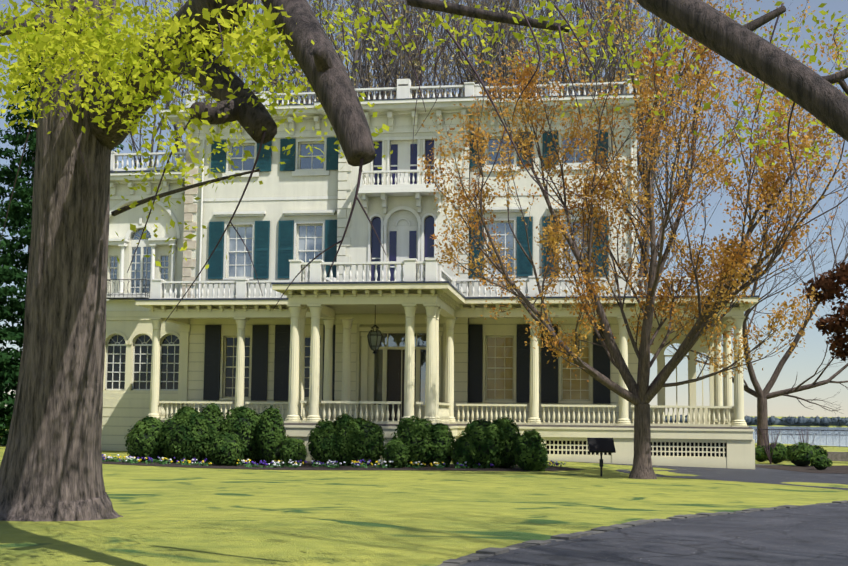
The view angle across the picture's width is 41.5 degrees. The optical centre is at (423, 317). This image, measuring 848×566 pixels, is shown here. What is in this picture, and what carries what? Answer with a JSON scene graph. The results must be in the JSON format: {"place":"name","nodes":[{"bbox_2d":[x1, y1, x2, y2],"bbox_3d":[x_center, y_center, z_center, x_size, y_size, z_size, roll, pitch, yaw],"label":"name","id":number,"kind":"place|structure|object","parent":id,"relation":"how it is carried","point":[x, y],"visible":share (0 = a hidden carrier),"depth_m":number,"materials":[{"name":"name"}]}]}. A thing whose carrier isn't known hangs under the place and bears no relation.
{"place":"outdoors","nodes":[
{"label":"outdoors","id":0,"kind":"place"},
{"bbox_2d":[101,311,637,450],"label":"house ground floor walls","id":1,"kind":"structure","parent":0,"point":[122,413],"depth_m":51.61,"materials":[{"name":"beige paint"}]},
{"bbox_2d":[387,350,415,420],"bbox_3d":[-1.027,3.147,51.444,1.360,3.350,0.060,0,-5,9],"label":"front door","id":2,"kind":"structure","parent":1,"relation":"in","point":[393,375],"depth_m":51.48,"materials":[{"name":"black wood"}]},
{"bbox_2d":[203,324,609,403],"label":"window shutters","id":3,"kind":"object","parent":1,"relation":"attached to","point":[549,379],"visible":0.65,"depth_m":51.12,"materials":[{"name":"black wood"}]},
{"bbox_2d":[106,115,637,310],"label":"house upper walls","id":4,"kind":"structure","parent":0,"point":[341,184],"depth_m":52.35,"materials":[{"name":"beige paint"}]},
{"bbox_2d":[182,142,198,297],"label":"corner quoins","id":5,"kind":"object","parent":4,"relation":"attached to","point":[190,208],"visible":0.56,"depth_m":53.69,"materials":[{"name":"beige stone"}]},
{"bbox_2d":[110,137,587,404],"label":"windows","id":6,"kind":"structure","parent":4,"relation":"in","point":[396,339],"depth_m":53.26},
{"bbox_2d":[371,140,434,280],"bbox_3d":[-0.965,-4.494,51.993,3.000,7.570,0.040,0,-5,9],"label":"house stained glass","id":7,"kind":"object","parent":4,"relation":"attached to","point":[428,240],"visible":0.58,"depth_m":52.07,"materials":[{"name":"blue glass"}]},
{"bbox_2d":[208,130,608,278],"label":"window shutters","id":8,"kind":"object","parent":4,"relation":"attached to","point":[285,245],"visible":0.6,"depth_m":52.82,"materials":[{"name":"teal wood"}]},
{"bbox_2d":[229,222,587,276],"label":"windows","id":9,"kind":"structure","parent":4,"relation":"in","point":[302,244],"depth_m":52.98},
{"bbox_2d":[105,79,742,390],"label":"house trim","id":10,"kind":"structure","parent":4,"relation":"attached to","point":[396,116],"depth_m":51.98,"materials":[{"name":"white wood"}]},
{"bbox_2d":[107,335,319,396],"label":"windows","id":11,"kind":"structure","parent":10,"relation":"on","point":[229,371],"depth_m":54.25,"materials":[{"name":"grey glass"}]},
{"bbox_2d":[116,84,730,297],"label":"balustrade balusters","id":12,"kind":"object","parent":10,"relation":"on","point":[444,277],"visible":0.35,"depth_m":49.46,"materials":[{"name":"paint"}]},
{"bbox_2d":[103,283,757,468],"bbox_3d":[2.743,3.186,51.152,33.034,7.200,18.347,2,-5,-18],"label":"porch","id":13,"kind":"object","parent":10,"relation":"attached to","point":[392,298],"depth_m":47.85,"materials":[{"name":"beige wood"}]},
{"bbox_2d":[107,279,382,353],"bbox_3d":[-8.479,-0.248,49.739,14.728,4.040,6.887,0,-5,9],"label":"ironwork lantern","id":14,"kind":"object","parent":13,"relation":"hanging from","point":[145,285],"visible":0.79,"depth_m":53.61,"materials":[{"name":"black metal"}]},
{"bbox_2d":[368,332,381,349],"bbox_3d":[-1.997,0.935,45.442,0.558,0.730,0.483,0,-5,9],"label":"lantern","id":15,"kind":"object","parent":14,"relation":"attached to","point":[373,335],"visible":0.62,"depth_m":45.27,"materials":[{"name":"grey"}]},
{"bbox_2d":[159,403,733,423],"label":"porch balusters","id":16,"kind":"object","parent":13,"relation":"attached to","point":[169,410],"visible":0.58,"depth_m":46.58,"materials":[{"name":"beige wood"}]},
{"bbox_2d":[148,304,748,426],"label":"porch columns","id":17,"kind":"structure","parent":13,"relation":"attached to","point":[297,364],"depth_m":46.27,"materials":[{"name":"beige wood"}]},
{"bbox_2d":[546,440,726,456],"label":"lattice panels","id":18,"kind":"object","parent":13,"relation":"attached to","point":[652,446],"visible":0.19,"depth_m":45.77,"materials":[{"name":"beige wood"}]},
{"bbox_2d":[160,420,751,428],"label":"porch floor","id":19,"kind":"structure","parent":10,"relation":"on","point":[688,427],"depth_m":45.74,"materials":[{"name":"grey wood"}]},
{"bbox_2d":[0,415,847,565],"bbox_3d":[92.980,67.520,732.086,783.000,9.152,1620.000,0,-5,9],"label":"lawn","id":20,"kind":"structure","parent":0,"point":[180,516],"depth_m":16.85,"materials":[{"name":"green plant"}]},
{"bbox_2d":[0,34,123,444],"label":"evergreen trees","id":21,"kind":"object","parent":20,"relation":"on","point":[18,217],"depth_m":60.15,"materials":[{"name":"green plant"}]},
{"bbox_2d":[124,400,547,470],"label":"shrubs","id":22,"kind":"object","parent":20,"relation":"on","point":[185,415],"depth_m":39.05,"materials":[{"name":"green plant"}]},
{"bbox_2d":[102,459,583,470],"bbox_3d":[-4.293,5.201,39.538,19.772,0.120,7.231,0,-5,9],"label":"flower bed","id":23,"kind":"object","parent":20,"relation":"on","point":[307,466],"visible":0.33,"depth_m":37.91,"materials":[{"name":"brown soil"}]},
{"bbox_2d":[103,455,551,465],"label":"yellow pansies","id":24,"kind":"object","parent":23,"relation":"on","point":[188,461],"visible":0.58,"depth_m":38.35,"materials":[{"name":"yellow plant"}]},
{"bbox_2d":[102,454,565,467],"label":"flowers","id":25,"kind":"object","parent":23,"relation":"on","point":[364,465],"depth_m":38.22,"materials":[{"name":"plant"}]},
{"bbox_2d":[0,0,847,521],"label":"tree","id":26,"kind":"object","parent":20,"relation":"on","point":[51,469],"depth_m":13.48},
{"bbox_2d":[0,0,842,321],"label":"hanging twigs","id":27,"kind":"object","parent":26,"relation":"attached to","point":[414,122],"visible":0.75,"depth_m":8.56,"materials":[{"name":"brown wood"}]},
{"bbox_2d":[0,0,847,268],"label":"tree leaves","id":28,"kind":"object","parent":26,"relation":"attached to","point":[34,45],"visible":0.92,"depth_m":8.85,"materials":[{"name":"green plant"}]},
{"bbox_2d":[123,0,740,294],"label":"bare trees","id":29,"kind":"object","parent":20,"relation":"on","point":[386,58],"visible":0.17,"depth_m":76.20,"materials":[{"name":"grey plant"}]},
{"bbox_2d":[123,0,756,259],"bbox_3d":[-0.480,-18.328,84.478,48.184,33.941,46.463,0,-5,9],"label":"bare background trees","id":30,"kind":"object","parent":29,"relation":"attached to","point":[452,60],"visible":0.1,"depth_m":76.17,"materials":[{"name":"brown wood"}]},
{"bbox_2d":[587,438,615,475],"bbox_3d":[5.707,4.492,36.020,0.840,1.233,0.467,1,-5,-1],"label":"interpretive sign","id":31,"kind":"object","parent":20,"relation":"on","point":[601,445],"visible":0.94,"depth_m":35.98,"materials":[{"name":"black metal"}]},
{"bbox_2d":[421,0,847,478],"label":"tree","id":32,"kind":"object","parent":20,"relation":"on","point":[640,394],"visible":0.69,"depth_m":34.76,"materials":[{"name":"brown plant"}]},
{"bbox_2d":[417,0,847,381],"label":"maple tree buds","id":33,"kind":"object","parent":32,"relation":"attached to","point":[721,247],"visible":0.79,"depth_m":34.88,"materials":[{"name":"orange plant"}]},
{"bbox_2d":[438,500,847,565],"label":"road kerb","id":34,"kind":"structure","parent":20,"relation":"on","point":[484,553],"depth_m":13.48,"materials":[{"name":"stone"}]},
{"bbox_2d":[644,163,847,446],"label":"autumn tree","id":35,"kind":"object","parent":20,"relation":"on","point":[761,396],"visible":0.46,"depth_m":62.16,"materials":[{"name":"brown plant"}]},
{"bbox_2d":[665,415,847,425],"bbox_3d":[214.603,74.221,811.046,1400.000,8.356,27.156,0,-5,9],"label":"distant tree line","id":36,"kind":"object","parent":20,"relation":"on","point":[814,421],"visible":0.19,"depth_m":794.78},
{"bbox_2d":[757,427,816,463],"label":"side garden bare shrubs","id":37,"kind":"object","parent":20,"relation":"on","point":[769,455],"visible":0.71,"depth_m":51.38,"materials":[{"name":"brown plant"}]},
{"bbox_2d":[755,465,847,473],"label":"bed mulch","id":38,"kind":"object","parent":20,"relation":"on","point":[842,469],"visible":0.85,"depth_m":47.07,"materials":[{"name":"brown soil"}]},
{"bbox_2d":[802,261,847,361],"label":"magnolia tree","id":39,"kind":"object","parent":20,"relation":"on","point":[830,287],"visible":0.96,"depth_m":54.22,"materials":[{"name":"red plant"}]},
{"bbox_2d":[827,452,847,461],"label":"low wall","id":40,"kind":"structure","parent":20,"relation":"on","point":[837,456],"depth_m":56.95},
{"bbox_2d":[755,429,847,446],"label":"fence","id":41,"kind":"object","parent":40,"relation":"on","point":[787,434],"visible":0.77,"depth_m":57.57,"materials":[{"name":"black"}]},
{"bbox_2d":[0,0,847,416],"label":"sky","id":42,"kind":"structure","parent":0,"point":[804,365],"materials":[{"name":"blue"}]},
{"bbox_2d":[110,93,758,300],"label":"house roof edges","id":43,"kind":"object","parent":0,"point":[458,291],"visible":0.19,"depth_m":47.02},
{"bbox_2d":[487,338,588,398],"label":"windows","id":44,"kind":"structure","parent":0,"point":[499,394],"depth_m":51.02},
{"bbox_2d":[460,503,847,565],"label":"road asphalt","id":45,"kind":"structure","parent":0,"point":[812,535],"depth_m":13.08,"materials":[{"name":"grey asphalt"}]},
{"bbox_2d":[549,460,847,489],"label":"path","id":46,"kind":"structure","parent":0,"point":[765,475],"depth_m":39.77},
{"bbox_2d":[755,442,832,469],"bbox_3d":[17.186,6.218,51.304,3.807,1.108,10.492,0,-5,9],"label":"garden shrub","id":47,"kind":"object","parent":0,"point":[815,452],"depth_m":49.41,"materials":[{"name":"green plant"}]},
{"bbox_2d":[749,426,847,446],"bbox_3d":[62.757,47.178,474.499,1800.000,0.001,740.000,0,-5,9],"label":"river water","id":48,"kind":"structure","parent":0,"point":[832,439],"depth_m":334.25,"materials":[{"name":"blue liquid"}]}
]}

